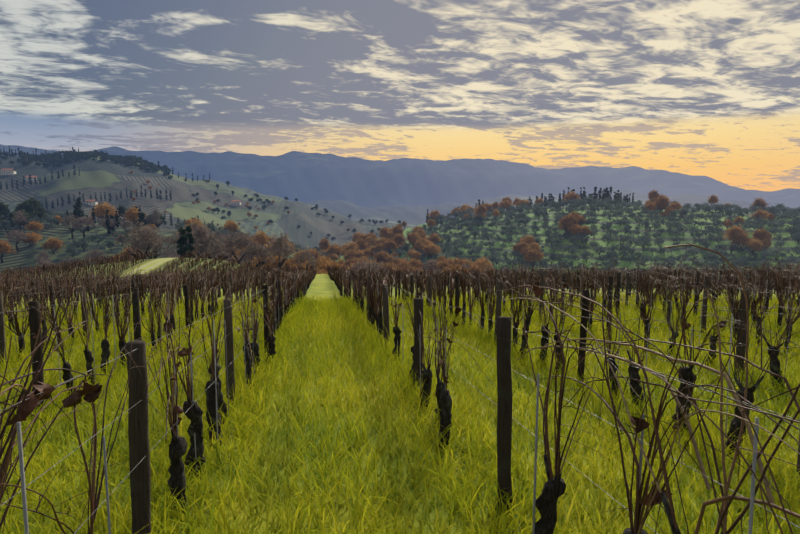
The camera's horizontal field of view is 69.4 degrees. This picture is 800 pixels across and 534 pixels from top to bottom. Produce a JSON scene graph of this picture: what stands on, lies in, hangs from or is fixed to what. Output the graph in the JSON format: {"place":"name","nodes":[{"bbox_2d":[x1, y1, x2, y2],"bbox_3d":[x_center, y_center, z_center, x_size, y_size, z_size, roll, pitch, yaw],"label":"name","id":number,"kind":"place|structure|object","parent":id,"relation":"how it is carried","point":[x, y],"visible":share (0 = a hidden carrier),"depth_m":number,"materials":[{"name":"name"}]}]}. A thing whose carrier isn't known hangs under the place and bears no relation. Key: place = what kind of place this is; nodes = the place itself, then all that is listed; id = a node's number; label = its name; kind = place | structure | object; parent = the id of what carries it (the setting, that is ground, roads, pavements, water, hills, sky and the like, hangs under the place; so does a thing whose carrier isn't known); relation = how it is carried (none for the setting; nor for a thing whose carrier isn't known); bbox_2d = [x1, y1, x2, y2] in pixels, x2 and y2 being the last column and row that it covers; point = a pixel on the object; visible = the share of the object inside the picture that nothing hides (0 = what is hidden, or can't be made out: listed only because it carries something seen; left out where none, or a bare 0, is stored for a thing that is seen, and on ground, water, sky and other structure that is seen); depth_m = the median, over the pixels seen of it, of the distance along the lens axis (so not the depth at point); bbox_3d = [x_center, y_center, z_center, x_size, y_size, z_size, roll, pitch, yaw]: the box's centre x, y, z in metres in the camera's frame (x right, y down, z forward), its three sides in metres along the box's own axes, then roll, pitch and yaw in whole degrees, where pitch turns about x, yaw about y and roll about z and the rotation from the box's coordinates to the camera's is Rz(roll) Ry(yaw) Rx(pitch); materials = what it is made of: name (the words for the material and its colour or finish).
{"place":"outdoors","nodes":[
{"label":"outdoors","id":0,"kind":"place"},
{"bbox_2d":[31,258,175,293],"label":"dirt path","id":1,"kind":"structure","parent":0,"point":[152,264],"depth_m":95.27,"materials":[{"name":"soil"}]},
{"bbox_2d":[0,144,799,533],"bbox_3d":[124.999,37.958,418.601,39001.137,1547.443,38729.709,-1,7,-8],"label":"terrain","id":2,"kind":"structure","parent":0,"point":[410,192],"depth_m":688.07,"materials":[{"name":"green plant"}]},
{"bbox_2d":[0,169,240,218],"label":"houses","id":3,"kind":"structure","parent":2,"relation":"on","point":[89,202],"depth_m":785.69,"materials":[{"name":"paint"}]},
{"bbox_2d":[0,210,329,260],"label":"bushes","id":4,"kind":"object","parent":2,"relation":"on","point":[50,218],"visible":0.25,"depth_m":311.27,"materials":[{"name":"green plant"}]},
{"bbox_2d":[0,149,400,245],"bbox_3d":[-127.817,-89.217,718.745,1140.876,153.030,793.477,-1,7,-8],"label":"wood trees","id":5,"kind":"object","parent":2,"relation":"on","point":[30,206],"visible":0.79,"depth_m":872.98,"materials":[{"name":"green plant"}]},
{"bbox_2d":[4,207,534,274],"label":"bare valley trees","id":6,"kind":"object","parent":2,"relation":"on","point":[143,237],"visible":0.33,"depth_m":142.57,"materials":[{"name":"brown plant"}]},
{"bbox_2d":[0,146,633,257],"bbox_3d":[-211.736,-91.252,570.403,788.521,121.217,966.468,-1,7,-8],"label":"cypress trees","id":7,"kind":"object","parent":2,"relation":"on","point":[182,242],"visible":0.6,"depth_m":493.01,"materials":[{"name":"green plant"}]},
{"bbox_2d":[0,171,774,273],"bbox_3d":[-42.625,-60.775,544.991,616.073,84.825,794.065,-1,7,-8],"label":"autumn trees","id":8,"kind":"object","parent":2,"relation":"on","point":[390,238],"visible":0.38,"depth_m":352.82,"materials":[{"name":"orange plant"}]},
{"bbox_2d":[0,268,780,369],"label":"grapevines","id":9,"kind":"object","parent":2,"relation":"on","point":[136,305],"visible":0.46,"depth_m":16.26,"materials":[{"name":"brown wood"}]},
{"bbox_2d":[3,250,785,297],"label":"trellis posts","id":10,"kind":"object","parent":2,"relation":"on","point":[239,271],"visible":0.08,"depth_m":81.75,"materials":[{"name":"brown wood"}]},
{"bbox_2d":[0,283,799,533],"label":"grass","id":11,"kind":"structure","parent":2,"relation":"on","point":[343,310],"depth_m":6.29,"materials":[{"name":"green plant"}]},
{"bbox_2d":[0,244,799,533],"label":"grapevines","id":12,"kind":"object","parent":2,"relation":"on","point":[545,502],"visible":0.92,"depth_m":3.38,"materials":[{"name":"brown plant"}]},
{"bbox_2d":[0,254,799,369],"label":"grapevines","id":13,"kind":"object","parent":2,"relation":"on","point":[375,302],"visible":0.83,"depth_m":17.55,"materials":[{"name":"brown plant"}]},
{"bbox_2d":[0,250,799,299],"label":"grapevines","id":14,"kind":"object","parent":2,"relation":"on","point":[242,268],"visible":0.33,"depth_m":75.55,"materials":[{"name":"brown plant"}]},
{"bbox_2d":[29,290,799,533],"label":"trellis posts","id":15,"kind":"object","parent":2,"relation":"on","point":[139,451],"visible":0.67,"depth_m":4.19,"materials":[{"name":"brown wood"}]},
{"bbox_2d":[0,269,799,533],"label":"trellis wires","id":16,"kind":"object","parent":15,"relation":"attached to","point":[436,356],"visible":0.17,"depth_m":5.18,"materials":[{"name":"grey metal"}]},
{"bbox_2d":[0,291,799,514],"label":"vine canes","id":17,"kind":"object","parent":15,"relation":"on","point":[90,392],"visible":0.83,"depth_m":2.26,"materials":[{"name":"brown wood"}]},
{"bbox_2d":[369,196,799,285],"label":"olive trees","id":18,"kind":"object","parent":2,"relation":"on","point":[538,209],"visible":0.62,"depth_m":365.85,"materials":[{"name":"green plant"}]},
{"bbox_2d":[0,0,799,190],"label":"sky","id":19,"kind":"structure","parent":0,"point":[710,88],"materials":[{"name":"grey"}]}
]}

